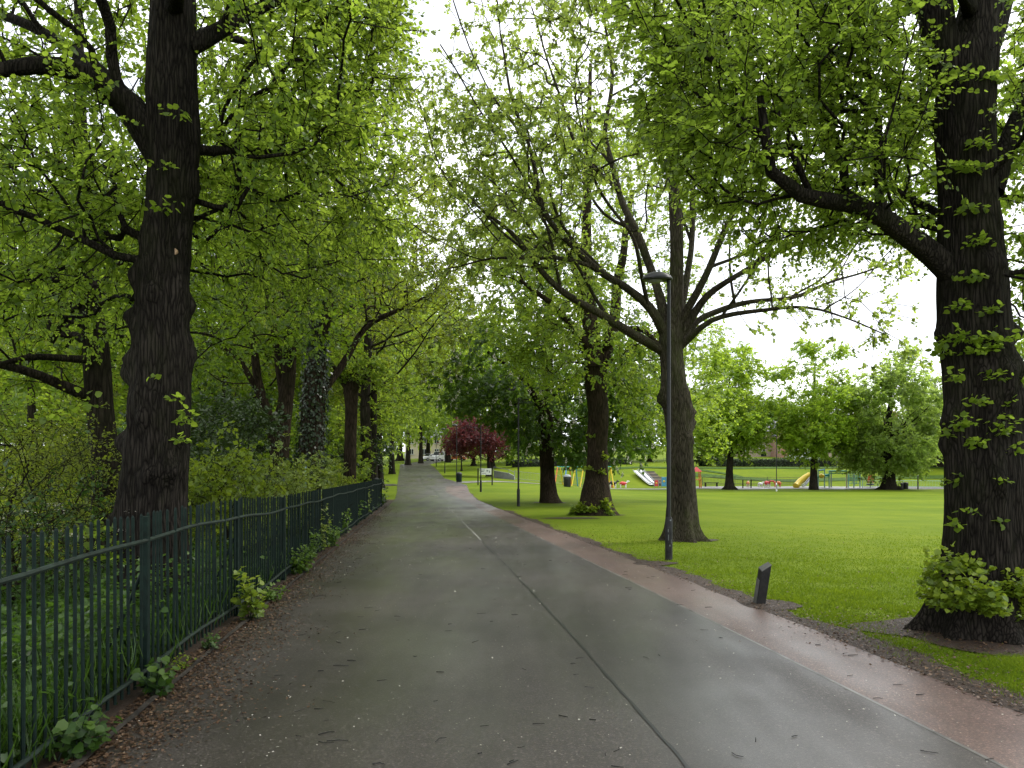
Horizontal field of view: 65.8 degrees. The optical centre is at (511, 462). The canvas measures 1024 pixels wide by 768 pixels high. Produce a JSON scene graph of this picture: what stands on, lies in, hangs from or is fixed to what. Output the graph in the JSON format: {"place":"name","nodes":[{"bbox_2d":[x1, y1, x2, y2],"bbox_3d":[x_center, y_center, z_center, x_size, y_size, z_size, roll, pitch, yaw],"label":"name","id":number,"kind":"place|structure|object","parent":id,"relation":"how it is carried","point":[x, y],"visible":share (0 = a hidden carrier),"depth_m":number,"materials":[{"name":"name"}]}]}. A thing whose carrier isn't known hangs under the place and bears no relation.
{"place":"outdoors","nodes":[
{"label":"outdoors","id":0,"kind":"place"},
{"bbox_2d":[0,526,327,767],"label":"long grass","id":1,"kind":"structure","parent":0,"point":[17,726],"depth_m":5.14,"materials":[{"name":"green plant"}]},
{"bbox_2d":[12,500,393,767],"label":"soil verge","id":2,"kind":"structure","parent":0,"point":[114,710],"depth_m":6.51,"materials":[{"name":"soil"}]},
{"bbox_2d":[0,422,90,561],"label":"shrub","id":3,"kind":"object","parent":2,"relation":"on","point":[74,480],"visible":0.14,"depth_m":19.68,"materials":[{"name":"green plant"}]},
{"bbox_2d":[0,369,118,597],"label":"shrub","id":4,"kind":"object","parent":2,"relation":"on","point":[16,450],"visible":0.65,"depth_m":10.76,"materials":[{"name":"green plant"}]},
{"bbox_2d":[0,421,135,626],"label":"shrub","id":5,"kind":"object","parent":2,"relation":"on","point":[49,577],"visible":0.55,"depth_m":8.29,"materials":[{"name":"green plant"}]},
{"bbox_2d":[42,702,122,764],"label":"weed plant","id":6,"kind":"object","parent":2,"relation":"on","point":[76,739],"visible":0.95,"depth_m":4.43,"materials":[{"name":"green leaves"}]},
{"bbox_2d":[0,397,203,579],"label":"shrub","id":7,"kind":"object","parent":2,"relation":"on","point":[91,469],"visible":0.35,"depth_m":11.93,"materials":[{"name":"green plant"}]},
{"bbox_2d":[0,415,208,544],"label":"shrub","id":8,"kind":"object","parent":2,"relation":"on","point":[119,430],"visible":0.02,"depth_m":21.39,"materials":[{"name":"green plant"}]},
{"bbox_2d":[130,655,179,697],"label":"weed plant","id":9,"kind":"object","parent":2,"relation":"on","point":[158,679],"visible":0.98,"depth_m":5.63,"materials":[{"name":"green plant"}]},
{"bbox_2d":[170,652,196,669],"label":"weed plant","id":10,"kind":"object","parent":2,"relation":"on","point":[181,664],"visible":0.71,"depth_m":6.38,"materials":[{"name":"green plant"}]},
{"bbox_2d":[0,479,381,767],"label":"railing fence","id":11,"kind":"object","parent":2,"relation":"on","point":[339,500],"visible":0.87,"depth_m":5.99,"materials":[{"name":"metal"}]},
{"bbox_2d":[0,493,388,767],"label":"undergrowth","id":12,"kind":"object","parent":2,"relation":"on","point":[50,647],"visible":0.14,"depth_m":6.18,"materials":[{"name":"green plant"}]},
{"bbox_2d":[119,390,273,503],"bbox_3d":[-9.365,0.028,23.907,5.337,4.566,6.016,0,0,0],"label":"shrub","id":13,"kind":"object","parent":2,"relation":"on","point":[213,436],"visible":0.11,"depth_m":23.52,"materials":[{"name":"green plant"}]},
{"bbox_2d":[0,0,399,553],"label":"woodland tree","id":14,"kind":"object","parent":2,"relation":"on","point":[96,376],"visible":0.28,"depth_m":13.88,"materials":[{"name":"green plant"}]},
{"bbox_2d":[38,145,372,502],"bbox_3d":[-12.802,-5.414,34.209,13.516,16.219,11.126,0,0,-44],"label":"woodland tree","id":15,"kind":"object","parent":2,"relation":"on","point":[269,386],"visible":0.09,"depth_m":33.05,"materials":[{"name":"green plant"}]},
{"bbox_2d":[201,631,220,650],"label":"weed plant","id":16,"kind":"object","parent":2,"relation":"on","point":[208,643],"visible":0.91,"depth_m":7.08,"materials":[{"name":"green plant"}]},
{"bbox_2d":[0,0,440,607],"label":"lime tree","id":17,"kind":"object","parent":2,"relation":"on","point":[164,198],"visible":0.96,"depth_m":7.88,"materials":[{"name":"green plant"}]},
{"bbox_2d":[67,506,385,767],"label":"kerb","id":18,"kind":"structure","parent":2,"relation":"on","point":[142,707],"depth_m":5.99,"materials":[{"name":"concrete"}]},
{"bbox_2d":[188,420,290,556],"bbox_3d":[-4.528,0.791,12.053,2.399,2.829,3.336,0,0,-40],"label":"shrub","id":19,"kind":"object","parent":2,"relation":"on","point":[199,474],"visible":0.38,"depth_m":11.79,"materials":[{"name":"green plant"}]},
{"bbox_2d":[230,566,268,620],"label":"weed plant","id":20,"kind":"object","parent":2,"relation":"on","point":[250,596],"visible":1,"depth_m":8.33,"materials":[{"name":"green plant"}]},
{"bbox_2d":[188,377,316,528],"bbox_3d":[-6.790,0.059,18.888,4.777,3.959,4.181,0,0,39],"label":"shrub","id":21,"kind":"object","parent":2,"relation":"on","point":[256,423],"visible":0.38,"depth_m":18.49,"materials":[{"name":"green plant"}]},
{"bbox_2d":[189,440,321,540],"bbox_3d":[-5.011,0.701,15.107,2.648,2.240,3.714,0,0,0],"label":"shrub","id":22,"kind":"object","parent":2,"relation":"on","point":[292,485],"visible":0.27,"depth_m":14.95,"materials":[{"name":"green plant"}]},
{"bbox_2d":[192,398,342,482],"bbox_3d":[-9.010,-0.117,29.423,5.619,4.707,5.716,0,0,-21],"label":"shrub","id":23,"kind":"object","parent":2,"relation":"on","point":[295,435],"visible":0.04,"depth_m":28.89,"materials":[{"name":"green plant"}]},
{"bbox_2d":[260,579,289,601],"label":"weed plant","id":24,"kind":"object","parent":2,"relation":"on","point":[272,594],"visible":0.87,"depth_m":9.52,"materials":[{"name":"green plant"}]},
{"bbox_2d":[126,49,433,496],"bbox_3d":[-7.052,-5.270,24.009,8.606,14.576,8.198,0,0,42],"label":"woodland tree","id":25,"kind":"object","parent":2,"relation":"on","point":[286,376],"visible":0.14,"depth_m":23.73,"materials":[{"name":"green plant"}]},
{"bbox_2d":[229,433,350,516],"bbox_3d":[-5.269,0.691,19.167,2.895,2.769,3.409,0,0,0],"label":"shrub","id":26,"kind":"object","parent":2,"relation":"on","point":[325,473],"visible":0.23,"depth_m":18.52,"materials":[{"name":"green plant"}]},
{"bbox_2d":[237,407,343,467],"bbox_3d":[-9.918,-0.146,36.069,5.870,5.023,6.617,0,0,31],"label":"shrub","id":27,"kind":"object","parent":2,"relation":"on","point":[264,449],"visible":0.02,"depth_m":35.46,"materials":[{"name":"green plant"}]},
{"bbox_2d":[286,544,317,574],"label":"weed plant","id":28,"kind":"object","parent":2,"relation":"on","point":[298,566],"visible":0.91,"depth_m":11.99,"materials":[{"name":"green plant"}]},
{"bbox_2d":[301,527,322,559],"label":"weed plant","id":29,"kind":"object","parent":2,"relation":"on","point":[312,535],"visible":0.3,"depth_m":13.86,"materials":[{"name":"green plant"}]},
{"bbox_2d":[317,503,332,552],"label":"weed plant","id":30,"kind":"object","parent":2,"relation":"on","point":[325,526],"visible":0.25,"depth_m":15.23,"materials":[{"name":"green plant"}]},
{"bbox_2d":[282,455,369,488],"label":"shrub","id":31,"kind":"object","parent":2,"relation":"on","point":[349,479],"visible":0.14,"depth_m":24.17,"materials":[{"name":"green plant"}]},
{"bbox_2d":[289,405,375,486],"bbox_3d":[-7.340,-0.070,30.979,4.168,4.833,5.329,0,0,0],"label":"shrub","id":32,"kind":"object","parent":2,"relation":"on","point":[359,449],"visible":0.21,"depth_m":30.72,"materials":[{"name":"green plant"}]},
{"bbox_2d":[326,519,343,546],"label":"weed plant","id":33,"kind":"object","parent":2,"relation":"on","point":[334,533],"visible":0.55,"depth_m":16.14,"materials":[{"name":"green plant"}]},
{"bbox_2d":[206,35,474,525],"bbox_3d":[-4.591,-4.281,20.387,7.452,12.198,7.030,0,0,0],"label":"woodland tree","id":34,"kind":"object","parent":2,"relation":"on","point":[313,403],"visible":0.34,"depth_m":19.84,"materials":[{"name":"green plant"}]},
{"bbox_2d":[341,508,351,534],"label":"weed plant","id":35,"kind":"object","parent":2,"relation":"on","point":[345,524],"visible":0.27,"depth_m":18.71,"materials":[{"name":"green plant"}]},
{"bbox_2d":[208,93,516,480],"bbox_3d":[-6.000,-6.876,33.990,13.458,17.704,13.132,0,0,0],"label":"lime tree","id":36,"kind":"object","parent":2,"relation":"on","point":[364,399],"visible":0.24,"depth_m":33.77,"materials":[{"name":"green plant"}]},
{"bbox_2d":[326,352,399,483],"bbox_3d":[-5.544,-1.111,28.041,3.376,5.729,2.304,0,0,0],"label":"pollard tree","id":37,"kind":"object","parent":2,"relation":"on","point":[351,380],"visible":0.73,"depth_m":27.80,"materials":[{"name":"brown plant"}]},
{"bbox_2d":[0,446,1023,751],"bbox_3d":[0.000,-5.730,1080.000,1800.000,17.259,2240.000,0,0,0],"label":"lawn","id":38,"kind":"structure","parent":0,"point":[638,502],"depth_m":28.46,"materials":[{"name":"plant"}]},
{"bbox_2d":[0,242,81,503],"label":"woodland tree","id":39,"kind":"object","parent":38,"relation":"on","point":[18,385],"visible":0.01,"depth_m":40.85,"materials":[{"name":"green plant"}]},
{"bbox_2d":[0,305,122,485],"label":"woodland tree","id":40,"kind":"object","parent":38,"relation":"on","point":[46,396],"visible":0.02,"depth_m":61.80,"materials":[{"name":"green plant"}]},
{"bbox_2d":[0,168,210,542],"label":"woodland tree","id":41,"kind":"object","parent":38,"relation":"on","point":[30,407],"visible":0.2,"depth_m":26.37,"materials":[{"name":"green plant"}]},
{"bbox_2d":[0,154,237,475],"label":"woodland tree","id":42,"kind":"object","parent":38,"relation":"on","point":[115,394],"visible":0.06,"depth_m":34.28,"materials":[{"name":"green plant"}]},
{"bbox_2d":[70,238,253,429],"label":"woodland tree","id":43,"kind":"object","parent":38,"relation":"on","point":[218,314],"visible":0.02,"depth_m":44.70,"materials":[{"name":"green plant"}]},
{"bbox_2d":[199,167,412,456],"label":"woodland tree","id":44,"kind":"object","parent":38,"relation":"on","point":[381,356],"visible":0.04,"depth_m":42.71,"materials":[{"name":"green plant"}]},
{"bbox_2d":[233,245,440,466],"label":"woodland tree","id":45,"kind":"object","parent":38,"relation":"on","point":[390,404],"visible":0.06,"depth_m":52.66,"materials":[{"name":"green plant"}]},
{"bbox_2d":[327,428,401,491],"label":"shrub","id":46,"kind":"object","parent":38,"relation":"on","point":[377,457],"visible":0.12,"depth_m":45.00,"materials":[{"name":"green plant"}]},
{"bbox_2d":[336,412,395,474],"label":"shrub","id":47,"kind":"object","parent":38,"relation":"on","point":[390,449],"visible":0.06,"depth_m":58.23,"materials":[{"name":"green plant"}]},
{"bbox_2d":[268,160,492,477],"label":"lime tree","id":48,"kind":"object","parent":38,"relation":"on","point":[410,409],"visible":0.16,"depth_m":45.47,"materials":[{"name":"green plant"}]},
{"bbox_2d":[301,203,459,487],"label":"lime tree","id":49,"kind":"object","parent":38,"relation":"on","point":[380,474],"visible":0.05,"depth_m":56.73,"materials":[{"name":"green plant"}]},
{"bbox_2d":[329,276,436,465],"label":"lime tree","id":50,"kind":"object","parent":38,"relation":"on","point":[395,439],"visible":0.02,"depth_m":74.72,"materials":[{"name":"green plant"}]},
{"bbox_2d":[381,353,428,466],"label":"woodland tree","id":51,"kind":"object","parent":38,"relation":"on","point":[407,428],"visible":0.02,"depth_m":103.70,"materials":[{"name":"green plant"}]},
{"bbox_2d":[382,286,438,460],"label":"background tree","id":52,"kind":"object","parent":38,"relation":"on","point":[399,458],"visible":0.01,"depth_m":169.74,"materials":[{"name":"green plant"}]},
{"bbox_2d":[382,266,450,473],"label":"lime tree","id":53,"kind":"object","parent":38,"relation":"on","point":[392,463],"visible":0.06,"depth_m":85.76,"materials":[{"name":"green plant"}]},
{"bbox_2d":[401,304,442,462],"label":"lime tree","id":54,"kind":"object","parent":38,"relation":"on","point":[420,457],"visible":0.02,"depth_m":140.77,"materials":[{"name":"green plant"}]},
{"bbox_2d":[395,313,449,464],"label":"lime tree","id":55,"kind":"object","parent":38,"relation":"on","point":[408,459],"visible":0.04,"depth_m":125.63,"materials":[{"name":"green plant"}]},
{"bbox_2d":[404,300,458,459],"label":"background tree","id":56,"kind":"object","parent":38,"relation":"on","point":[428,446],"visible":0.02,"depth_m":184.56,"materials":[{"name":"green plant"}]},
{"bbox_2d":[404,427,468,458],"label":"house","id":57,"kind":"structure","parent":38,"relation":"on","point":[414,454],"depth_m":200.50,"materials":[{"name":"stone"}]},
{"bbox_2d":[433,411,482,470],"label":"young tree","id":58,"kind":"object","parent":38,"relation":"on","point":[449,424],"visible":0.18,"depth_m":95.82,"materials":[{"name":"green plant"}]},
{"bbox_2d":[415,285,502,462],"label":"background tree","id":59,"kind":"object","parent":38,"relation":"on","point":[447,458],"visible":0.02,"depth_m":149.18,"materials":[{"name":"green plant"}]},
{"bbox_2d":[430,374,499,465],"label":"background tree","id":60,"kind":"object","parent":38,"relation":"on","point":[473,461],"visible":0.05,"depth_m":117.71,"materials":[{"name":"green plant"}]},
{"bbox_2d":[435,415,515,476],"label":"maple tree","id":61,"kind":"object","parent":38,"relation":"on","point":[468,436],"visible":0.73,"depth_m":79.04,"materials":[{"name":"red plant"}]},
{"bbox_2d":[477,468,492,484],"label":"notice board","id":62,"kind":"object","parent":38,"relation":"on","point":[485,471],"visible":0.91,"depth_m":62.63,"materials":[{"name":"grey metal"}]},
{"bbox_2d":[444,342,539,468],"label":"background tree","id":63,"kind":"object","parent":38,"relation":"on","point":[508,458],"visible":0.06,"depth_m":103.06,"materials":[{"name":"green plant"}]},
{"bbox_2d":[458,294,530,456],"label":"background tree","id":64,"kind":"object","parent":38,"relation":"on","point":[513,323],"visible":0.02,"depth_m":163.25,"materials":[{"name":"green plant"}]},
{"bbox_2d":[493,467,514,479],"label":"ramp wall","id":65,"kind":"structure","parent":38,"relation":"on","point":[501,475],"depth_m":80.69,"materials":[{"name":"concrete"}]},
{"bbox_2d":[508,386,519,505],"bbox_3d":[0.071,-0.653,33.572,0.539,5.133,0.353,0,0,0],"label":"lamp post","id":66,"kind":"object","parent":38,"relation":"on","point":[518,489],"visible":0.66,"depth_m":33.54,"materials":[{"name":"metal"}]},
{"bbox_2d":[399,221,665,502],"bbox_3d":[1.445,-4.606,36.965,11.308,13.814,12.023,0,0,44],"label":"horse chestnut tree","id":67,"kind":"object","parent":38,"relation":"on","point":[498,396],"visible":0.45,"depth_m":35.31,"materials":[{"name":"green plant"}]},
{"bbox_2d":[524,354,584,458],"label":"background tree","id":68,"kind":"object","parent":38,"relation":"on","point":[537,447],"visible":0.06,"depth_m":120.81,"materials":[{"name":"green plant"}]},
{"bbox_2d":[511,459,615,466],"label":"hedge","id":69,"kind":"object","parent":38,"relation":"on","point":[530,464],"visible":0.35,"depth_m":103.70,"materials":[{"name":"green plant"}]},
{"bbox_2d":[563,474,570,486],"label":"litter bin","id":70,"kind":"object","parent":38,"relation":"on","point":[567,479],"visible":0.94,"depth_m":69.26,"materials":[{"name":"black paint"}]},
{"bbox_2d":[505,458,632,465],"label":"hedge","id":71,"kind":"object","parent":38,"relation":"on","point":[623,463],"visible":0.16,"depth_m":111.70,"materials":[{"name":"green plant"}]},
{"bbox_2d":[571,466,613,487],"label":"swing frame","id":72,"kind":"object","parent":38,"relation":"on","point":[582,476],"visible":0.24,"depth_m":81.69,"materials":[{"name":"yellow paint"}]},
{"bbox_2d":[644,471,660,485],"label":"steps","id":73,"kind":"structure","parent":38,"relation":"on","point":[653,475],"depth_m":91.50,"materials":[{"name":"stone"}]},
{"bbox_2d":[620,361,689,461],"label":"background tree","id":74,"kind":"object","parent":38,"relation":"on","point":[649,459],"visible":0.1,"depth_m":121.14,"materials":[{"name":"green plant"}]},
{"bbox_2d":[642,270,672,559],"bbox_3d":[2.547,-0.807,13.875,0.539,5.133,0.353,0,0,0],"label":"lamp post","id":75,"kind":"object","parent":38,"relation":"on","point":[659,276],"visible":0.99,"depth_m":13.84,"materials":[{"name":"metal"}]},
{"bbox_2d":[402,0,939,542],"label":"sycamore tree","id":76,"kind":"object","parent":38,"relation":"on","point":[688,326],"visible":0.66,"depth_m":16.35,"materials":[{"name":"green plant"}]},
{"bbox_2d":[629,305,751,465],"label":"tree","id":77,"kind":"object","parent":38,"relation":"on","point":[707,413],"visible":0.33,"depth_m":42.22,"materials":[{"name":"green plant"}]},
{"bbox_2d":[693,442,726,465],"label":"evergreen bush","id":78,"kind":"object","parent":38,"relation":"on","point":[701,462],"visible":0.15,"depth_m":103.19,"materials":[{"name":"green plant"}]},
{"bbox_2d":[445,490,1008,767],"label":"path edging","id":79,"kind":"object","parent":38,"relation":"on","point":[991,760],"visible":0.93,"depth_m":6.10,"materials":[{"name":"concrete"}]},
{"bbox_2d":[685,337,798,489],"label":"tree","id":80,"kind":"object","parent":38,"relation":"on","point":[754,419],"visible":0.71,"depth_m":75.41,"materials":[{"name":"green plant"}]},
{"bbox_2d":[554,467,943,470],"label":"rough grass","id":81,"kind":"structure","parent":38,"relation":"on","point":[725,468],"depth_m":98.55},
{"bbox_2d":[735,420,776,456],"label":"house","id":82,"kind":"structure","parent":38,"relation":"on","point":[763,455],"depth_m":152.00,"materials":[{"name":"stone"}]},
{"bbox_2d":[771,425,787,457],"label":"house","id":83,"kind":"structure","parent":38,"relation":"on","point":[773,453],"depth_m":149.90,"materials":[{"name":"brick"}]},
{"bbox_2d":[695,473,943,481],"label":"rough grass","id":84,"kind":"structure","parent":38,"relation":"on","point":[820,479],"depth_m":92.16,"materials":[{"name":"plant"}]},
{"bbox_2d":[696,486,943,487],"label":"playground surface","id":85,"kind":"object","parent":38,"relation":"on","point":[802,487],"visible":0.56,"depth_m":83.56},
{"bbox_2d":[793,468,860,487],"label":"climbing frame","id":86,"kind":"object","parent":85,"relation":"on","point":[800,481],"visible":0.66,"depth_m":82.47,"materials":[{"name":"teal paint"}]},
{"bbox_2d":[716,457,930,466],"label":"hedge","id":87,"kind":"object","parent":38,"relation":"on","point":[762,462],"visible":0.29,"depth_m":100.65,"materials":[{"name":"green plant"}]},
{"bbox_2d":[827,336,943,489],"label":"tree","id":88,"kind":"object","parent":38,"relation":"on","point":[890,450],"visible":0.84,"depth_m":74.18,"materials":[{"name":"green plant"}]},
{"bbox_2d":[895,369,943,466],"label":"tree","id":89,"kind":"object","parent":38,"relation":"on","point":[940,464],"visible":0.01,"depth_m":99.80,"materials":[{"name":"green plant"}]},
{"bbox_2d":[847,617,1023,656],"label":"soil patch","id":90,"kind":"object","parent":38,"relation":"on","point":[1010,648],"visible":0.41,"depth_m":7.37,"materials":[{"name":"soil"}]},
{"bbox_2d":[592,0,1023,645],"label":"lime tree","id":91,"kind":"object","parent":90,"relation":"on","point":[950,104],"visible":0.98,"depth_m":7.46,"materials":[{"name":"green plant"}]},
{"bbox_2d":[0,0,1023,451],"label":"sky","id":92,"kind":"structure","parent":0,"point":[787,331],"materials":[{"name":"white"}]},
{"bbox_2d":[92,459,1002,767],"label":"path","id":93,"kind":"structure","parent":0,"point":[706,697],"depth_m":5.99,"materials":[{"name":"asphalt"}]},
{"bbox_2d":[430,451,443,460],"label":"parked van","id":94,"kind":"object","parent":93,"relation":"on","point":[435,455],"visible":0.66,"depth_m":164.72,"materials":[{"name":"white paint"}]},
{"bbox_2d":[44,505,1023,767],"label":"leaf litter","id":95,"kind":"object","parent":93,"relation":"on","point":[124,747],"visible":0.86,"depth_m":6.32,"materials":[{"name":"brown plant"}]},
{"bbox_2d":[89,510,1002,767],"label":"fallen petals","id":96,"kind":"object","parent":93,"relation":"on","point":[501,646],"visible":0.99,"depth_m":7.46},
{"bbox_2d":[162,524,993,766],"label":"fallen twigs","id":97,"kind":"object","parent":93,"relation":"on","point":[522,668],"visible":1,"depth_m":5.31,"materials":[{"name":"wood"}]},
{"bbox_2d":[481,540,689,767],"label":"path seam","id":98,"kind":"object","parent":93,"relation":"on","point":[643,716],"visible":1,"depth_m":5.92,"materials":[{"name":"asphalt"}]},
{"bbox_2d":[457,481,943,488],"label":"side path","id":99,"kind":"structure","parent":0,"point":[715,488],"depth_m":79.57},
{"bbox_2d":[446,486,1023,767],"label":"red path","id":100,"kind":"structure","parent":0,"point":[974,723],"depth_m":6.56,"materials":[{"name":"asphalt"}]},
{"bbox_2d":[472,494,1023,713],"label":"soil verge","id":101,"kind":"structure","parent":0,"point":[925,660],"depth_m":7.11,"materials":[{"name":"soil"}]},
{"bbox_2d":[633,561,677,564],"bbox_3d":[2.389,1.690,13.289,0.730,0.005,0.565,0,0,-44],"label":"soil patch","id":102,"kind":"object","parent":101,"relation":"on","point":[652,563],"visible":0.99,"depth_m":13.24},
{"bbox_2d":[736,599,801,609],"bbox_3d":[3.034,1.663,9.279,0.682,0.003,0.698,0,0,0],"label":"soil patch","id":103,"kind":"object","parent":101,"relation":"on","point":[786,605],"visible":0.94,"depth_m":9.27,"materials":[{"name":"soil"}]},
{"bbox_2d":[753,562,771,603],"bbox_3d":[2.970,1.475,9.409,0.210,0.565,0.206,0,0,0],"label":"bollard","id":104,"kind":"object","parent":103,"relation":"on","point":[761,585],"visible":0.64,"depth_m":9.35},
{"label":"soil patch","id":105,"kind":"structure","parent":0,"visible":0},
{"bbox_2d":[767,334,872,489],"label":"tree","id":106,"kind":"object","parent":105,"relation":"on","point":[809,432],"visible":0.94,"depth_m":74.84,"materials":[{"name":"green plant"}]},
{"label":"soil patch","id":107,"kind":"structure","parent":0,"visible":0},
{"bbox_2d":[420,63,735,515],"bbox_3d":[2.322,-5.850,27.239,10.734,16.069,10.033,0,0,0],"label":"lime tree","id":108,"kind":"object","parent":107,"relation":"on","point":[595,496],"visible":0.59,"depth_m":26.52,"materials":[{"name":"green plant"}]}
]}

